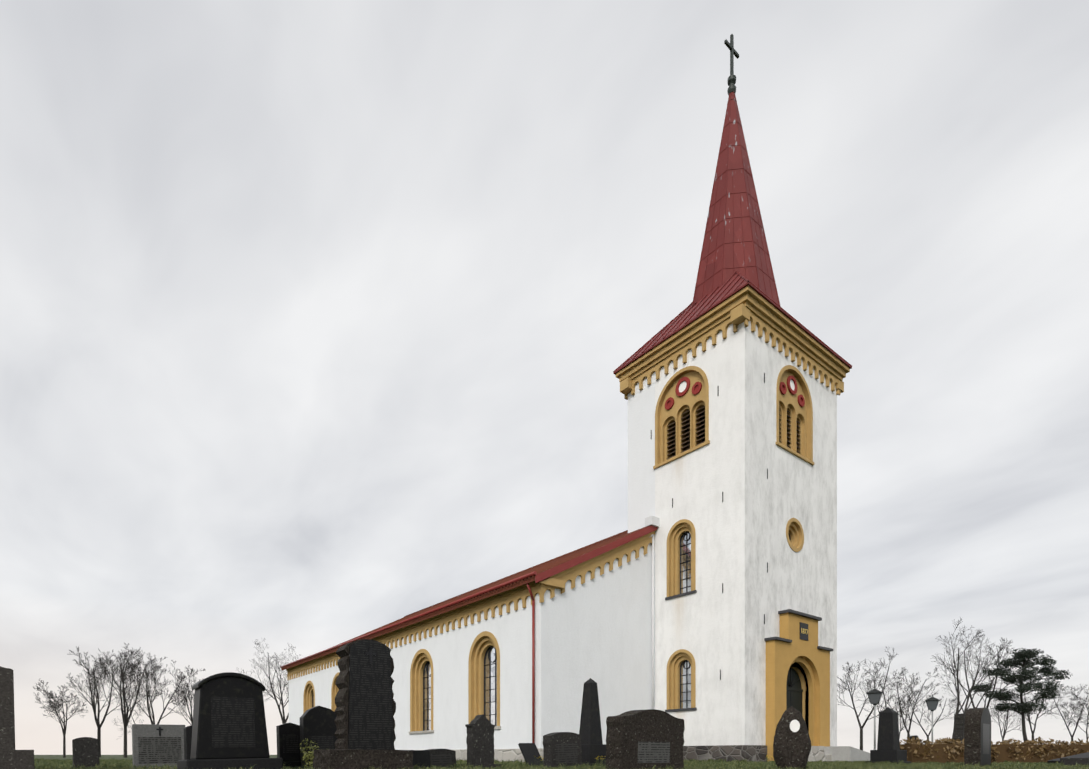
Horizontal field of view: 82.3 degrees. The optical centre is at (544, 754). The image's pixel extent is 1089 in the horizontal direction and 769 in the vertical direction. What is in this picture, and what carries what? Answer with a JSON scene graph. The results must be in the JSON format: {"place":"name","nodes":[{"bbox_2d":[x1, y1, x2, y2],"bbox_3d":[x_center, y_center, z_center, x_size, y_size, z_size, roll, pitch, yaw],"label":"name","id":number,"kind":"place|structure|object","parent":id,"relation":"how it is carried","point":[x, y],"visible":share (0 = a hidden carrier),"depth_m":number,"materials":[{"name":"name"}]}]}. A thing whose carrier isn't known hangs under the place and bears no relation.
{"place":"outdoors","nodes":[
{"label":"outdoors","id":0,"kind":"place"},
{"bbox_2d":[34,755,276,759],"bbox_3d":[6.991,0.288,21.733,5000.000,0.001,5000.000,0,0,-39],"label":"ground","id":1,"kind":"structure","parent":0,"point":[60,757],"depth_m":63.30,"materials":[{"name":"green plant"}]},
{"bbox_2d":[0,666,33,768],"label":"gravestone","id":2,"kind":"object","parent":1,"relation":"on","point":[11,757],"visible":1,"depth_m":8.71,"materials":[{"name":"grey stone"}]},
{"bbox_2d":[33,680,87,757],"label":"bare tree","id":3,"kind":"object","parent":1,"relation":"on","point":[57,705],"visible":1,"depth_m":62.86,"materials":[{"name":"grey plant"}]},
{"bbox_2d":[70,737,102,768],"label":"gravestone","id":4,"kind":"object","parent":1,"relation":"on","point":[85,751],"visible":0.77,"depth_m":11.74,"materials":[{"name":"stone"}]},
{"bbox_2d":[66,646,135,756],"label":"bare tree","id":5,"kind":"object","parent":1,"relation":"on","point":[92,673],"visible":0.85,"depth_m":66.70,"materials":[{"name":"brown plant"}]},
{"bbox_2d":[91,643,166,757],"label":"bare tree","id":6,"kind":"object","parent":1,"relation":"on","point":[124,678],"visible":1,"depth_m":60.45,"materials":[{"name":"brown plant"}]},
{"bbox_2d":[112,699,145,738],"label":"bare tree","id":7,"kind":"object","parent":1,"relation":"on","point":[129,721],"visible":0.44,"depth_m":129.03,"materials":[{"name":"grey plant"}]},
{"bbox_2d":[128,724,184,768],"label":"gravestone","id":8,"kind":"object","parent":1,"relation":"on","point":[156,744],"depth_m":11.79,"materials":[{"name":"stone"}]},
{"bbox_2d":[114,650,205,723],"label":"bare tree","id":9,"kind":"object","parent":1,"relation":"on","point":[154,678],"visible":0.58,"depth_m":68.58,"materials":[{"name":"grey plant"}]},
{"bbox_2d":[164,665,202,724],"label":"bare tree","id":10,"kind":"object","parent":1,"relation":"on","point":[185,698],"visible":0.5,"depth_m":63.95,"materials":[{"name":"grey plant"}]},
{"bbox_2d":[184,725,191,759],"bbox_3d":[-6.191,-0.112,10.944,0.220,0.800,0.200,-1,0,-41],"label":"gravestone","id":11,"kind":"object","parent":1,"relation":"on","point":[187,739],"visible":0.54,"depth_m":10.83,"materials":[{"name":"grey stone"}]},
{"bbox_2d":[177,672,282,768],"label":"gravestone","id":12,"kind":"object","parent":1,"relation":"on","point":[229,729],"visible":1,"depth_m":9.61,"materials":[{"name":"stone"}]},
{"bbox_2d":[238,669,274,699],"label":"bare tree","id":13,"kind":"object","parent":1,"relation":"on","point":[266,690],"visible":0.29,"depth_m":71.71,"materials":[{"name":"grey plant"}]},
{"bbox_2d":[248,638,300,723],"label":"bare tree","id":14,"kind":"object","parent":1,"relation":"on","point":[283,719],"visible":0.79,"depth_m":110.69,"materials":[{"name":"grey plant"}]},
{"bbox_2d":[276,723,300,768],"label":"gravestone","id":15,"kind":"object","parent":1,"relation":"on","point":[288,743],"visible":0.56,"depth_m":11.42,"materials":[{"name":"black stone"}]},
{"bbox_2d":[300,738,319,767],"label":"shrub","id":16,"kind":"object","parent":1,"relation":"on","point":[307,756],"visible":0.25,"depth_m":10.45,"materials":[{"name":"green plant"}]},
{"bbox_2d":[295,706,336,768],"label":"gravestone","id":17,"kind":"object","parent":1,"relation":"on","point":[318,725],"visible":0.52,"depth_m":11.28,"materials":[{"name":"black stone"}]},
{"bbox_2d":[313,749,412,768],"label":"gravestone base","id":18,"kind":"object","parent":1,"relation":"on","point":[353,759],"depth_m":9.43,"materials":[{"name":"grey stone"}]},
{"bbox_2d":[334,639,395,749],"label":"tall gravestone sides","id":19,"kind":"object","parent":1,"relation":"on","point":[365,709],"visible":1,"depth_m":9.56,"materials":[{"name":"black stone"}]},
{"bbox_2d":[413,750,429,768],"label":"gravestone","id":20,"kind":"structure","parent":1,"relation":"on","point":[421,757],"depth_m":11.00,"materials":[{"name":"grey stone"}]},
{"bbox_2d":[427,749,455,767],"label":"gravestone","id":21,"kind":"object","parent":1,"relation":"on","point":[445,758],"depth_m":11.76,"materials":[{"name":"stone"}]},
{"bbox_2d":[289,543,651,749],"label":"church nave walls","id":22,"kind":"structure","parent":1,"relation":"on","point":[597,629],"depth_m":23.87,"materials":[{"name":"white paint"}]},
{"bbox_2d":[281,525,657,670],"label":"nave roof","id":23,"kind":"structure","parent":22,"relation":"on","point":[550,568],"depth_m":25.80,"materials":[{"name":"red metal"}]},
{"bbox_2d":[312,531,790,730],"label":"windows","id":24,"kind":"structure","parent":22,"relation":"in","point":[489,648],"depth_m":24.37,"materials":[{"name":"black glass"}]},
{"bbox_2d":[461,714,501,767],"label":"gravestone","id":25,"kind":"object","parent":1,"relation":"on","point":[480,740],"visible":0.94,"depth_m":11.93,"materials":[{"name":"grey stone"}]},
{"bbox_2d":[518,743,542,765],"bbox_3d":[-0.293,0.009,13.926,0.460,0.620,0.060,-1,-32,-41],"label":"gravestone","id":26,"kind":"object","parent":1,"relation":"on","point":[530,753],"depth_m":13.89,"materials":[{"name":"grey stone"}]},
{"bbox_2d":[543,732,581,767],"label":"gravestone","id":27,"kind":"object","parent":1,"relation":"on","point":[562,747],"visible":0.92,"depth_m":12.32,"materials":[{"name":"stone"}]},
{"bbox_2d":[286,286,849,733],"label":"ornamental trim","id":28,"kind":"structure","parent":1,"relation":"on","point":[746,304],"depth_m":23.76,"materials":[{"name":"yellow paint"}]},
{"bbox_2d":[579,678,605,765],"bbox_3d":[1.039,-0.697,14.072,0.700,2.070,0.700,0,0,-39],"label":"obelisk gravestone","id":29,"kind":"object","parent":1,"relation":"on","point":[593,746],"visible":0.67,"depth_m":13.93,"materials":[{"name":"grey stone"}]},
{"bbox_2d":[606,709,684,768],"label":"gravestone","id":30,"kind":"object","parent":1,"relation":"on","point":[646,739],"visible":0.98,"depth_m":9.88,"materials":[{"name":"brown stone"}]},
{"bbox_2d":[539,755,772,765],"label":"daffodil flowers","id":31,"kind":"object","parent":1,"relation":"on","point":[767,759],"visible":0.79,"depth_m":13.66,"materials":[{"name":"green plant"}]},
{"bbox_2d":[773,706,810,768],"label":"gravestone","id":32,"kind":"object","parent":1,"relation":"on","point":[792,744],"visible":1,"depth_m":10.47,"materials":[{"name":"brown stone"}]},
{"bbox_2d":[866,686,883,749],"bbox_3d":[12.989,-1.197,24.490,0.600,2.970,0.600,0,0,31],"label":"lamp post","id":33,"kind":"object","parent":1,"relation":"on","point":[874,695],"visible":0.96,"depth_m":24.40,"materials":[{"name":"metal"}]},
{"bbox_2d":[837,647,915,749],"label":"bare tree","id":34,"kind":"object","parent":1,"relation":"on","point":[857,715],"visible":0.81,"depth_m":57.00,"materials":[{"name":"grey plant"}]},
{"bbox_2d":[866,707,910,763],"bbox_3d":[9.704,-0.502,17.566,0.860,1.680,0.860,0,0,-39],"label":"gravestone","id":35,"kind":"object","parent":1,"relation":"on","point":[888,745],"depth_m":17.40,"materials":[{"name":"grey stone"}]},
{"bbox_2d":[854,662,930,717],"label":"bare tree","id":36,"kind":"object","parent":1,"relation":"on","point":[883,692],"visible":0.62,"depth_m":73.97,"materials":[{"name":"grey plant"}]},
{"bbox_2d":[891,701,908,738],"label":"bare tree","id":37,"kind":"object","parent":1,"relation":"on","point":[900,721],"visible":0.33,"depth_m":127.99,"materials":[{"name":"grey plant"}]},
{"bbox_2d":[877,666,938,737],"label":"bare tree","id":38,"kind":"object","parent":1,"relation":"on","point":[910,720],"visible":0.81,"depth_m":60.44,"materials":[{"name":"grey plant"}]},
{"bbox_2d":[893,675,960,738],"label":"bare tree","id":39,"kind":"object","parent":1,"relation":"on","point":[925,706],"visible":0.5,"depth_m":83.37,"materials":[{"name":"grey plant"}]},
{"bbox_2d":[924,695,939,743],"bbox_3d":[17.369,-1.197,27.887,0.600,2.970,0.600,0,0,31],"label":"lamp post","id":40,"kind":"object","parent":1,"relation":"on","point":[932,702],"visible":0.83,"depth_m":27.77,"materials":[{"name":"metal"}]},
{"bbox_2d":[953,713,965,743],"bbox_3d":[14.690,-0.575,21.945,0.624,1.727,0.304,1,0,-39],"label":"gravestone","id":41,"kind":"object","parent":1,"relation":"on","point":[959,720],"visible":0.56,"depth_m":21.75,"materials":[{"name":"grey stone"}]},
{"bbox_2d":[931,618,1002,738],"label":"bare tree","id":42,"kind":"object","parent":1,"relation":"on","point":[957,670],"visible":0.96,"depth_m":63.03,"materials":[{"name":"grey wood"}]},
{"bbox_2d":[930,634,1007,713],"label":"bare tree","id":43,"kind":"object","parent":1,"relation":"on","point":[966,707],"visible":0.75,"depth_m":78.42,"materials":[{"name":"grey wood"}]},
{"bbox_2d":[964,708,990,765],"bbox_3d":[9.379,-0.362,13.474,0.720,1.300,0.304,1,0,-40],"label":"arched gravestone","id":44,"kind":"object","parent":1,"relation":"on","point":[977,736],"visible":0.94,"depth_m":13.28,"materials":[{"name":"grey stone"}]},
{"bbox_2d":[938,638,1019,707],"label":"bare tree","id":45,"kind":"object","parent":1,"relation":"on","point":[991,683],"visible":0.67,"depth_m":67.45,"materials":[{"name":"grey wood"}]},
{"bbox_2d":[900,736,1088,763],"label":"beech hedge","id":46,"kind":"object","parent":1,"relation":"on","point":[944,750],"visible":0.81,"depth_m":19.39,"materials":[{"name":"brown plant"}]},
{"bbox_2d":[985,688,1031,740],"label":"bare tree","id":47,"kind":"object","parent":1,"relation":"on","point":[1005,725],"visible":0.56,"depth_m":122.40,"materials":[{"name":"grey plant"}]},
{"bbox_2d":[970,648,1072,740],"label":"pine tree","id":48,"kind":"object","parent":1,"relation":"on","point":[1023,657],"visible":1,"depth_m":60.33,"materials":[{"name":"green plant"}]},
{"bbox_2d":[1004,680,1063,740],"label":"bare tree","id":49,"kind":"object","parent":1,"relation":"on","point":[1028,719],"visible":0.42,"depth_m":87.89,"materials":[{"name":"grey plant"}]},
{"bbox_2d":[1039,684,1088,740],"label":"bare tree","id":50,"kind":"object","parent":1,"relation":"on","point":[1073,712],"visible":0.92,"depth_m":62.22,"materials":[{"name":"grey plant"}]},
{"bbox_2d":[1047,752,1088,762],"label":"grave slab","id":51,"kind":"structure","parent":1,"relation":"on","point":[1086,754],"depth_m":17.23,"materials":[{"name":"grey stone"}]},
{"bbox_2d":[1060,757,1088,765],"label":"gravestone","id":52,"kind":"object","parent":1,"relation":"on","point":[1078,760],"depth_m":13.86,"materials":[{"name":"grey stone"}]},
{"bbox_2d":[1062,696,1088,724],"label":"bare tree","id":53,"kind":"object","parent":1,"relation":"on","point":[1078,711],"visible":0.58,"depth_m":70.25,"materials":[{"name":"grey plant"}]},
{"bbox_2d":[1064,701,1088,741],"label":"bare tree","id":54,"kind":"object","parent":1,"relation":"on","point":[1087,736],"visible":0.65,"depth_m":108.53,"materials":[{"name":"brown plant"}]},
{"bbox_2d":[0,0,1088,754],"label":"sky","id":55,"kind":"structure","parent":0,"point":[317,318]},
{"bbox_2d":[17,758,1088,768],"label":"grass","id":56,"kind":"structure","parent":0,"point":[847,763],"depth_m":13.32,"materials":[{"name":"green plant"}]},
{"bbox_2d":[628,321,836,745],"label":"church tower walls","id":57,"kind":"structure","parent":0,"point":[741,542],"depth_m":23.27,"materials":[{"name":"white paint"}]},
{"bbox_2d":[280,373,869,761],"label":"church fittings","id":58,"kind":"object","parent":57,"relation":"attached to","point":[758,753],"visible":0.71,"depth_m":23.39,"materials":[{"name":"metal"}]},
{"bbox_2d":[613,91,851,374],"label":"church spire","id":59,"kind":"structure","parent":57,"relation":"on","point":[735,257],"depth_m":24.96,"materials":[{"name":"red metal"}]},
{"bbox_2d":[724,34,738,95],"bbox_3d":[7.817,-28.777,25.981,0.920,2.470,0.360,0,0,-39],"label":"cross","id":60,"kind":"object","parent":59,"relation":"on","point":[731,81],"visible":0.96,"depth_m":25.93,"materials":[{"name":"grey metal"}]},
{"bbox_2d":[667,406,799,459],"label":"belfry louvers","id":61,"kind":"object","parent":57,"relation":"in","point":[704,432],"visible":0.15,"depth_m":24.11,"materials":[{"name":"black wood"}]},
{"bbox_2d":[766,640,829,760],"bbox_3d":[9.664,-1.912,23.674,4.000,4.400,0.410,0,0,-39],"label":"door surround","id":62,"kind":"object","parent":57,"relation":"attached to","point":[782,657],"visible":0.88,"depth_m":23.71,"materials":[{"name":"yellow paint"}]}
]}

